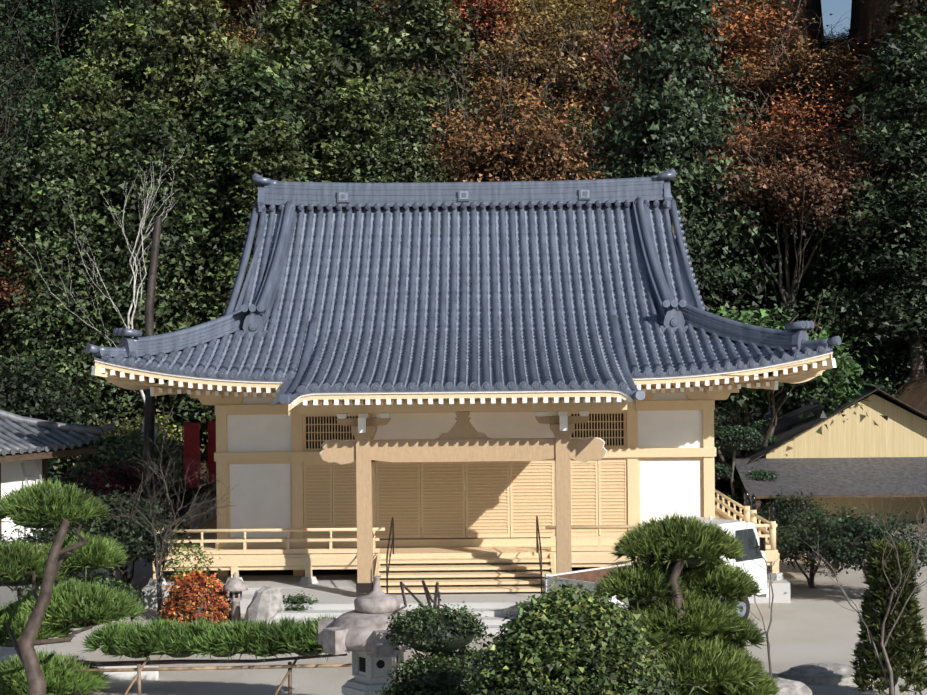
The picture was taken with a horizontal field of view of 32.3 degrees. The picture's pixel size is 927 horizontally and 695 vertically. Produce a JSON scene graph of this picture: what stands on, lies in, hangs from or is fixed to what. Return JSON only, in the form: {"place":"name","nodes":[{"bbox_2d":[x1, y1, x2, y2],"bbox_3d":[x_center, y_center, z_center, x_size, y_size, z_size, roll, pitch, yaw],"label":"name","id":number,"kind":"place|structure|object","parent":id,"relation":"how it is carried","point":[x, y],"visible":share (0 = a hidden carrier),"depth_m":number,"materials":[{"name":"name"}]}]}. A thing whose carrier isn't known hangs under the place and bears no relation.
{"place":"outdoors","nodes":[
{"label":"outdoors","id":0,"kind":"place"},
{"bbox_2d":[288,388,635,415],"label":"kohai rafters","id":1,"kind":"object","parent":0,"point":[359,401],"visible":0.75,"depth_m":31.37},
{"bbox_2d":[0,0,926,694],"bbox_3d":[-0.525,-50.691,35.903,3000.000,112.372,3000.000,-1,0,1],"label":"ground","id":2,"kind":"structure","parent":0,"point":[816,624],"depth_m":30.44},
{"bbox_2d":[0,57,75,277],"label":"tree","id":3,"kind":"object","parent":2,"relation":"on","point":[24,125],"visible":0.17,"depth_m":63.50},
{"bbox_2d":[0,232,75,369],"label":"tree","id":4,"kind":"object","parent":2,"relation":"on","point":[4,305],"visible":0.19,"depth_m":57.06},
{"bbox_2d":[0,0,86,136],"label":"tree","id":5,"kind":"object","parent":2,"relation":"on","point":[7,31],"visible":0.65,"depth_m":67.95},
{"bbox_2d":[0,30,91,264],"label":"tree","id":6,"kind":"object","parent":2,"relation":"on","point":[7,184],"visible":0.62,"depth_m":58.55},
{"bbox_2d":[0,522,96,599],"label":"dark shrub","id":7,"kind":"object","parent":2,"relation":"on","point":[19,589],"visible":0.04,"depth_m":32.61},
{"bbox_2d":[5,49,109,343],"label":"tree","id":8,"kind":"object","parent":2,"relation":"on","point":[91,64],"depth_m":69.20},
{"bbox_2d":[0,409,115,584],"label":"outbuilding","id":9,"kind":"structure","parent":2,"relation":"on","point":[28,442],"depth_m":36.69,"materials":[{"name":"tile"}]},
{"bbox_2d":[0,343,117,424],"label":"dark shrub","id":10,"kind":"object","parent":2,"relation":"on","point":[50,404],"visible":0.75,"depth_m":50.85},
{"bbox_2d":[0,11,119,140],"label":"tree","id":11,"kind":"object","parent":2,"relation":"on","point":[53,69],"visible":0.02,"depth_m":70.02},
{"bbox_2d":[0,478,146,694],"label":"pine","id":12,"kind":"object","parent":2,"relation":"on","point":[41,615],"visible":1,"depth_m":25.69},
{"bbox_2d":[0,0,155,91],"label":"tree","id":13,"kind":"object","parent":2,"relation":"on","point":[64,16],"visible":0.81,"depth_m":75.00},
{"bbox_2d":[27,0,129,96],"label":"tree","id":14,"kind":"object","parent":2,"relation":"on","point":[62,52],"visible":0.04,"depth_m":79.69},
{"bbox_2d":[0,584,158,679],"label":"planter wall","id":15,"kind":"structure","parent":2,"relation":"on","point":[6,594],"depth_m":26.79,"materials":[{"name":"white paint"}]},
{"bbox_2d":[0,126,164,431],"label":"tree","id":16,"kind":"object","parent":2,"relation":"on","point":[61,168],"visible":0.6,"depth_m":56.66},
{"bbox_2d":[47,409,119,529],"bbox_3d":[-12.235,4.398,46.705,5.291,5.264,5.113,-1,0,-25],"label":"dark shrub","id":17,"kind":"object","parent":2,"relation":"on","point":[52,473],"visible":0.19,"depth_m":45.72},
{"bbox_2d":[0,62,171,429],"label":"tree","id":18,"kind":"object","parent":2,"relation":"on","point":[89,117],"visible":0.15,"depth_m":59.02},
{"bbox_2d":[25,143,187,448],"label":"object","id":19,"kind":"object","parent":2,"relation":"on","point":[129,322],"visible":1,"depth_m":49.92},
{"bbox_2d":[64,0,153,82],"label":"tree","id":20,"kind":"object","parent":2,"relation":"on","point":[115,8],"visible":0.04,"depth_m":72.37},
{"bbox_2d":[72,572,154,613],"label":"shrub","id":21,"kind":"object","parent":2,"relation":"on","point":[119,584],"visible":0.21,"depth_m":33.48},
{"bbox_2d":[59,8,169,223],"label":"tree","id":22,"kind":"object","parent":2,"relation":"on","point":[123,32],"visible":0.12,"depth_m":63.14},
{"bbox_2d":[65,448,173,513],"bbox_3d":[-9.401,4.681,43.505,3.187,3.831,3.196,-1,0,-25],"label":"red maple shrub","id":23,"kind":"object","parent":2,"relation":"on","point":[106,477],"visible":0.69,"depth_m":43.30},
{"bbox_2d":[70,128,168,422],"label":"tree","id":24,"kind":"object","parent":2,"relation":"on","point":[103,198],"depth_m":59.61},
{"bbox_2d":[17,474,230,624],"bbox_3d":[-6.900,4.698,33.985,5.494,3.948,3.828,-1,0,16],"label":"shrub","id":25,"kind":"object","parent":2,"relation":"on","point":[134,537],"depth_m":33.11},
{"bbox_2d":[49,410,203,500],"bbox_3d":[-10.386,4.418,47.574,5.406,5.186,5.417,-1,0,-20],"label":"olive shrub","id":26,"kind":"object","parent":2,"relation":"on","point":[109,440],"visible":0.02,"depth_m":47.02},
{"bbox_2d":[53,423,213,507],"bbox_3d":[-9.413,4.523,45.901,4.966,4.754,4.955,-1,0,-41],"label":"olive shrub","id":27,"kind":"object","parent":2,"relation":"on","point":[107,459],"visible":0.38,"depth_m":45.08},
{"bbox_2d":[52,92,233,448],"bbox_3d":[-10.814,-1.931,57.761,10.243,14.406,9.698,-1,0,-22],"label":"tree","id":28,"kind":"object","parent":2,"relation":"on","point":[152,137],"visible":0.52,"depth_m":56.80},
{"bbox_2d":[97,487,188,586],"bbox_3d":[-7.829,4.826,36.744,3.409,3.509,3.528,-1,0,36],"label":"dark shrub","id":29,"kind":"object","parent":2,"relation":"on","point":[123,574],"visible":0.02,"depth_m":36.80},
{"bbox_2d":[89,402,207,457],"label":"olive shrub","id":30,"kind":"object","parent":2,"relation":"on","point":[158,427],"visible":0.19,"depth_m":51.47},
{"bbox_2d":[142,216,161,561],"bbox_3d":[-8.118,1.229,41.768,0.585,9.324,0.360,-1,0,1],"label":"trunk","id":31,"kind":"object","parent":2,"relation":"on","point":[149,421],"visible":0.67,"depth_m":41.72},
{"bbox_2d":[111,450,216,515],"bbox_3d":[-8.912,4.749,46.865,4.054,3.889,4.063,-1,0,-2],"label":"olive shrub","id":32,"kind":"object","parent":2,"relation":"on","point":[198,493],"visible":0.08,"depth_m":46.03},
{"bbox_2d":[139,498,193,527],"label":"red maple shrub","id":33,"kind":"object","parent":2,"relation":"on","point":[181,512],"visible":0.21,"depth_m":42.84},
{"bbox_2d":[98,432,236,614],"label":"bare tree","id":34,"kind":"object","parent":2,"relation":"on","point":[159,577],"visible":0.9,"depth_m":33.28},
{"bbox_2d":[104,0,235,148],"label":"tree","id":35,"kind":"object","parent":2,"relation":"on","point":[157,22],"depth_m":64.84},
{"bbox_2d":[113,0,260,438],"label":"tree","id":36,"kind":"object","parent":2,"relation":"on","point":[197,22],"visible":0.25,"depth_m":60.12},
{"bbox_2d":[162,541,220,582],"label":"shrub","id":37,"kind":"object","parent":2,"relation":"on","point":[177,570],"visible":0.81,"depth_m":33.01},
{"bbox_2d":[140,0,242,41],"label":"tree","id":38,"kind":"object","parent":2,"relation":"on","point":[216,5],"visible":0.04,"depth_m":80.31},
{"bbox_2d":[182,417,215,518],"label":"banners","id":39,"kind":"object","parent":2,"relation":"on","point":[192,440],"visible":0.69,"depth_m":44.26,"materials":[{"name":"red fabric"}]},
{"bbox_2d":[60,653,351,694],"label":"branch support pine","id":40,"kind":"object","parent":2,"relation":"on","point":[143,663],"visible":0.81,"depth_m":24.64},
{"bbox_2d":[77,613,337,664],"bbox_3d":[-3.747,4.444,24.691,4.680,0.871,1.187,-1,0,14],"label":"hedge","id":41,"kind":"object","parent":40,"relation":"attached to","point":[263,638],"visible":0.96,"depth_m":24.49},
{"bbox_2d":[127,46,325,429],"bbox_3d":[-8.139,-3.039,59.635,12.360,16.500,11.702,-1,0,-29],"label":"tree","id":42,"kind":"object","parent":2,"relation":"on","point":[247,94],"visible":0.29,"depth_m":58.91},
{"bbox_2d":[155,31,302,301],"bbox_3d":[-9.010,-3.692,61.734,9.824,17.189,9.157,-1,0,26],"label":"tree","id":43,"kind":"object","parent":2,"relation":"on","point":[226,55],"visible":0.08,"depth_m":60.85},
{"bbox_2d":[223,572,247,622],"bbox_3d":[-4.592,5.031,32.261,0.520,1.020,0.520,-1,0,1],"label":"stone lantern","id":44,"kind":"object","parent":2,"relation":"on","point":[235,586],"visible":0.94,"depth_m":32.17,"materials":[{"name":"stone"}]},
{"bbox_2d":[214,0,275,68],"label":"tree","id":45,"kind":"object","parent":2,"relation":"on","point":[242,34],"visible":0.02,"depth_m":75.38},
{"bbox_2d":[160,117,337,451],"bbox_3d":[-6.305,-1.509,56.510,8.370,13.323,8.979,-1,0,-21],"label":"tree","id":46,"kind":"object","parent":2,"relation":"on","point":[275,144],"visible":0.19,"depth_m":56.26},
{"bbox_2d":[244,586,284,623],"bbox_3d":[-3.970,5.149,31.612,0.805,0.872,0.640,-1,0,25],"label":"standing rock","id":47,"kind":"object","parent":2,"relation":"on","point":[265,603],"visible":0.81,"depth_m":31.41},
{"bbox_2d":[212,0,336,50],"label":"tree","id":48,"kind":"object","parent":2,"relation":"on","point":[245,4],"visible":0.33,"depth_m":82.56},
{"bbox_2d":[220,0,330,148],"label":"tree","id":49,"kind":"object","parent":2,"relation":"on","point":[285,27],"visible":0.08,"depth_m":67.23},
{"bbox_2d":[218,0,374,38],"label":"tree","id":50,"kind":"object","parent":2,"relation":"on","point":[244,24],"visible":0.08,"depth_m":83.84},
{"bbox_2d":[272,30,397,181],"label":"tree","id":51,"kind":"object","parent":2,"relation":"on","point":[315,70],"visible":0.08,"depth_m":62.07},
{"bbox_2d":[284,0,407,150],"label":"tree","id":52,"kind":"object","parent":2,"relation":"on","point":[349,26],"visible":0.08,"depth_m":68.17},
{"bbox_2d":[293,76,399,182],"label":"tree","id":53,"kind":"object","parent":2,"relation":"on","point":[353,102],"visible":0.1,"depth_m":59.31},
{"bbox_2d":[318,576,413,694],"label":"stone lantern","id":54,"kind":"object","parent":2,"relation":"on","point":[359,632],"visible":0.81,"depth_m":20.17,"materials":[{"name":"stone"}]},
{"bbox_2d":[329,10,415,106],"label":"tree","id":55,"kind":"object","parent":2,"relation":"on","point":[384,63],"depth_m":71.79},
{"bbox_2d":[339,125,436,182],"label":"tree","id":56,"kind":"object","parent":2,"relation":"on","point":[379,157],"visible":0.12,"depth_m":57.38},
{"bbox_2d":[369,93,457,182],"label":"tree","id":57,"kind":"object","parent":2,"relation":"on","point":[411,123],"visible":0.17,"depth_m":57.48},
{"bbox_2d":[340,0,513,181],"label":"tree","id":58,"kind":"object","parent":2,"relation":"on","point":[424,19],"visible":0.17,"depth_m":63.13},
{"bbox_2d":[375,580,489,694],"bbox_3d":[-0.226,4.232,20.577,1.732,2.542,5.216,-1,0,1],"label":"cloud tree","id":59,"kind":"object","parent":2,"relation":"on","point":[439,634],"visible":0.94,"depth_m":18.59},
{"bbox_2d":[389,65,485,121],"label":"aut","id":60,"kind":"object","parent":2,"relation":"on","point":[442,88],"visible":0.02,"depth_m":76.80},
{"bbox_2d":[361,0,539,99],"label":"tree","id":61,"kind":"object","parent":2,"relation":"on","point":[485,12],"visible":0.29,"depth_m":79.92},
{"bbox_2d":[391,6,530,121],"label":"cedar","id":62,"kind":"object","parent":2,"relation":"on","point":[453,61],"visible":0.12,"depth_m":83.19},
{"bbox_2d":[142,527,790,633],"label":"stone platform","id":63,"kind":"structure","parent":2,"relation":"on","point":[336,595],"depth_m":32.94,"materials":[{"name":"stone"}]},
{"bbox_2d":[282,591,317,611],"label":"small shrub","id":64,"kind":"object","parent":63,"relation":"on","point":[299,600],"visible":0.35,"depth_m":31.88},
{"bbox_2d":[319,411,606,592],"bbox_3d":[0.019,3.143,34.000,5.884,3.660,3.594,-1,0,1],"label":"kohai frame","id":65,"kind":"object","parent":63,"relation":"on","point":[463,439],"visible":1,"depth_m":32.58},
{"bbox_2d":[386,516,541,593],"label":"handrails","id":66,"kind":"object","parent":63,"relation":"on","point":[537,543],"visible":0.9,"depth_m":33.15,"materials":[{"name":"grey metal"}]},
{"bbox_2d":[190,384,738,576],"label":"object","id":67,"kind":"object","parent":63,"relation":"on","point":[668,453],"visible":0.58,"depth_m":35.83,"materials":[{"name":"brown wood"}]},
{"bbox_2d":[98,203,785,405],"bbox_3d":[0.030,-1.255,39.503,15.500,4.736,16.400,-1,0,1],"label":"roof base","id":68,"kind":"object","parent":67,"relation":"on","point":[688,292],"depth_m":37.11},
{"bbox_2d":[302,411,627,538],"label":"doors","id":69,"kind":"structure","parent":67,"relation":"attached to","point":[501,502],"depth_m":35.84,"materials":[{"name":"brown wood"}]},
{"bbox_2d":[145,489,817,592],"bbox_3d":[0.610,4.286,39.182,15.290,1.680,12.870,-1,0,1],"label":"veranda","id":70,"kind":"object","parent":63,"relation":"on","point":[483,569],"visible":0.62,"depth_m":34.61,"materials":[{"name":"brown wood"}]},
{"bbox_2d":[444,132,531,181],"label":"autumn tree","id":71,"kind":"object","parent":2,"relation":"on","point":[482,167],"visible":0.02,"depth_m":61.49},
{"bbox_2d":[413,36,628,181],"bbox_3d":[1.762,-3.622,60.779,9.881,15.849,9.996,-1,0,-2],"label":"tree","id":72,"kind":"object","parent":2,"relation":"on","point":[534,139],"visible":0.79,"depth_m":58.99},
{"bbox_2d":[454,0,605,99],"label":"tree","id":73,"kind":"object","parent":2,"relation":"on","point":[538,3],"visible":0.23,"depth_m":82.99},
{"bbox_2d":[442,3,627,125],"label":"tree","id":74,"kind":"object","parent":2,"relation":"on","point":[538,68],"visible":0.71,"depth_m":74.41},
{"bbox_2d":[528,89,572,179],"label":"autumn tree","id":75,"kind":"object","parent":2,"relation":"on","point":[548,109],"depth_m":69.63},
{"bbox_2d":[485,0,626,116],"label":"tree","id":76,"kind":"object","parent":2,"relation":"on","point":[584,15],"visible":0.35,"depth_m":80.19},
{"bbox_2d":[464,577,679,694],"bbox_3d":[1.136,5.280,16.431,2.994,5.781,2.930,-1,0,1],"label":"round bush","id":77,"kind":"object","parent":2,"relation":"on","point":[574,641],"visible":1,"depth_m":15.92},
{"bbox_2d":[551,106,610,179],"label":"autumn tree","id":78,"kind":"object","parent":2,"relation":"on","point":[576,124],"visible":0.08,"depth_m":67.70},
{"bbox_2d":[539,82,651,178],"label":"tree","id":79,"kind":"object","parent":2,"relation":"on","point":[587,109],"visible":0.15,"depth_m":69.76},
{"bbox_2d":[556,5,735,120],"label":"tree","id":80,"kind":"object","parent":2,"relation":"on","point":[616,55],"visible":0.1,"depth_m":75.25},
{"bbox_2d":[566,0,729,24],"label":"tree","id":81,"kind":"object","parent":2,"relation":"on","point":[603,4],"visible":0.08,"depth_m":83.62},
{"bbox_2d":[545,515,768,617],"bbox_3d":[3.834,4.423,31.173,4.660,2.060,2.020,-1,0,-41],"label":"truck","id":82,"kind":"object","parent":2,"relation":"on","point":[585,577],"visible":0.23,"depth_m":31.58,"materials":[{"name":"white metal"}]},
{"bbox_2d":[568,0,746,88],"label":"tree","id":83,"kind":"object","parent":2,"relation":"on","point":[623,17],"visible":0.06,"depth_m":79.26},
{"bbox_2d":[581,70,766,175],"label":"tree","id":84,"kind":"object","parent":2,"relation":"on","point":[629,96],"visible":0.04,"depth_m":70.00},
{"bbox_2d":[592,511,781,694],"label":"pine","id":85,"kind":"object","parent":2,"relation":"on","point":[683,587],"visible":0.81,"depth_m":23.87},
{"bbox_2d":[572,0,816,403],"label":"tree","id":86,"kind":"object","parent":2,"relation":"on","point":[670,123],"visible":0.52,"depth_m":58.71,"materials":[{"name":"plant"}]},
{"bbox_2d":[590,0,801,324],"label":"tree","id":87,"kind":"object","parent":2,"relation":"on","point":[640,161],"visible":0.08,"depth_m":65.93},
{"bbox_2d":[597,0,822,115],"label":"tree","id":88,"kind":"object","parent":2,"relation":"on","point":[743,34],"visible":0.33,"depth_m":75.67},
{"bbox_2d":[714,451,741,496],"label":"dark shrub","id":89,"kind":"object","parent":2,"relation":"on","point":[722,486],"visible":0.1,"depth_m":47.08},
{"bbox_2d":[714,407,768,460],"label":"tree","id":90,"kind":"object","parent":2,"relation":"on","point":[726,421],"visible":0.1,"depth_m":51.79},
{"bbox_2d":[714,424,779,519],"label":"cloud tree","id":91,"kind":"object","parent":2,"relation":"on","point":[734,438],"visible":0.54,"depth_m":43.58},
{"bbox_2d":[721,435,778,502],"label":"tree","id":92,"kind":"object","parent":2,"relation":"on","point":[772,439],"visible":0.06,"depth_m":45.64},
{"bbox_2d":[738,508,781,676],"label":"bare sapling","id":93,"kind":"object","parent":2,"relation":"on","point":[768,645],"visible":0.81,"depth_m":25.10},
{"bbox_2d":[714,0,812,124],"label":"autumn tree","id":94,"kind":"object","parent":2,"relation":"on","point":[767,3],"visible":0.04,"depth_m":82.70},
{"bbox_2d":[712,134,826,330],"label":"tree","id":95,"kind":"object","parent":2,"relation":"on","point":[774,252],"visible":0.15,"depth_m":65.05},
{"bbox_2d":[745,389,813,430],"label":"tree","id":96,"kind":"object","parent":2,"relation":"on","point":[758,425],"visible":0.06,"depth_m":49.59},
{"bbox_2d":[680,107,903,330],"bbox_3d":[12.104,-2.879,60.027,8.687,11.770,8.879,-1,0,5],"label":"tree","id":97,"kind":"object","parent":2,"relation":"on","point":[800,193],"visible":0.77,"depth_m":58.37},
{"bbox_2d":[773,677,811,694],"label":"rock","id":98,"kind":"object","parent":2,"relation":"on","point":[791,687],"visible":0.54,"depth_m":24.56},
{"bbox_2d":[697,9,890,261],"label":"tree","id":99,"kind":"object","parent":2,"relation":"on","point":[771,83],"visible":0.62,"depth_m":72.37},
{"bbox_2d":[757,484,832,533],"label":"tree","id":100,"kind":"object","parent":2,"relation":"on","point":[797,508],"visible":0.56,"depth_m":41.69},
{"bbox_2d":[710,286,888,520],"bbox_3d":[8.151,2.574,46.109,7.897,8.782,7.742,-1,0,28],"label":"tree","id":101,"kind":"object","parent":2,"relation":"on","point":[744,398],"visible":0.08,"depth_m":45.29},
{"bbox_2d":[693,83,920,334],"bbox_3d":[13.941,-4.483,65.276,10.857,12.839,11.039,-1,0,-21],"label":"tree","id":102,"kind":"object","parent":2,"relation":"on","point":[800,114],"visible":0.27,"depth_m":63.92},
{"bbox_2d":[768,512,855,587],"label":"tree","id":103,"kind":"object","parent":2,"relation":"on","point":[794,543],"visible":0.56,"depth_m":35.73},
{"bbox_2d":[719,383,926,539],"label":"house","id":104,"kind":"structure","parent":2,"relation":"on","point":[834,460],"depth_m":44.91,"materials":[{"name":"wood"}]},
{"bbox_2d":[778,662,869,685],"bbox_3d":[5.892,5.325,26.181,1.514,0.312,1.000,-1,0,1],"label":"rock","id":105,"kind":"object","parent":2,"relation":"on","point":[824,674],"visible":0.77,"depth_m":25.87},
{"bbox_2d":[759,38,908,147],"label":"tree","id":106,"kind":"object","parent":2,"relation":"on","point":[831,96],"visible":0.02,"depth_m":78.18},
{"bbox_2d":[791,498,877,573],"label":"tree","id":107,"kind":"object","parent":2,"relation":"on","point":[818,516],"visible":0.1,"depth_m":37.87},
{"bbox_2d":[796,74,884,304],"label":"tree","id":108,"kind":"object","parent":2,"relation":"on","point":[868,87],"depth_m":73.50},
{"bbox_2d":[774,13,926,379],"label":"tree","id":109,"kind":"object","parent":2,"relation":"on","point":[908,62],"visible":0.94,"depth_m":57.42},
{"bbox_2d":[790,457,926,694],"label":"bare shrub","id":110,"kind":"object","parent":2,"relation":"on","point":[883,645],"visible":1,"depth_m":22.42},
{"bbox_2d":[790,14,926,320],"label":"tree","id":111,"kind":"object","parent":2,"relation":"on","point":[869,146],"visible":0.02,"depth_m":62.18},
{"bbox_2d":[813,17,907,92],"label":"tree","id":112,"kind":"object","parent":2,"relation":"on","point":[872,42],"visible":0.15,"depth_m":77.38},
{"bbox_2d":[797,168,926,401],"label":"tree","id":113,"kind":"object","parent":2,"relation":"on","point":[898,360],"visible":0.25,"depth_m":58.96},
{"bbox_2d":[802,497,926,586],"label":"tree","id":114,"kind":"object","parent":2,"relation":"on","point":[850,543],"visible":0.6,"depth_m":33.74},
{"bbox_2d":[829,0,926,252],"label":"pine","id":115,"kind":"object","parent":2,"relation":"on","point":[920,6],"depth_m":67.10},
{"bbox_2d":[848,536,926,694],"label":"conical shrub","id":116,"kind":"object","parent":2,"relation":"on","point":[907,635],"visible":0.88,"depth_m":24.14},
{"bbox_2d":[859,0,926,31],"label":"tree","id":117,"kind":"object","parent":2,"relation":"on","point":[890,15],"visible":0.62,"depth_m":76.21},
{"bbox_2d":[86,168,840,403],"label":"roof ridges","id":118,"kind":"object","parent":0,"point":[287,198],"visible":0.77,"depth_m":39.66,"materials":[{"name":"tile"}]},
{"bbox_2d":[91,350,836,396],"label":"eaves","id":119,"kind":"object","parent":118,"relation":"attached to","point":[768,376],"visible":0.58,"depth_m":33.70,"materials":[{"name":"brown wood"}]},
{"bbox_2d":[94,200,832,403],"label":"roof tiles","id":120,"kind":"object","parent":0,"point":[498,241],"visible":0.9,"depth_m":36.88,"materials":[{"name":"tile"}]},
{"bbox_2d":[821,0,851,40],"label":"sky","id":121,"kind":"structure","parent":0,"point":[838,8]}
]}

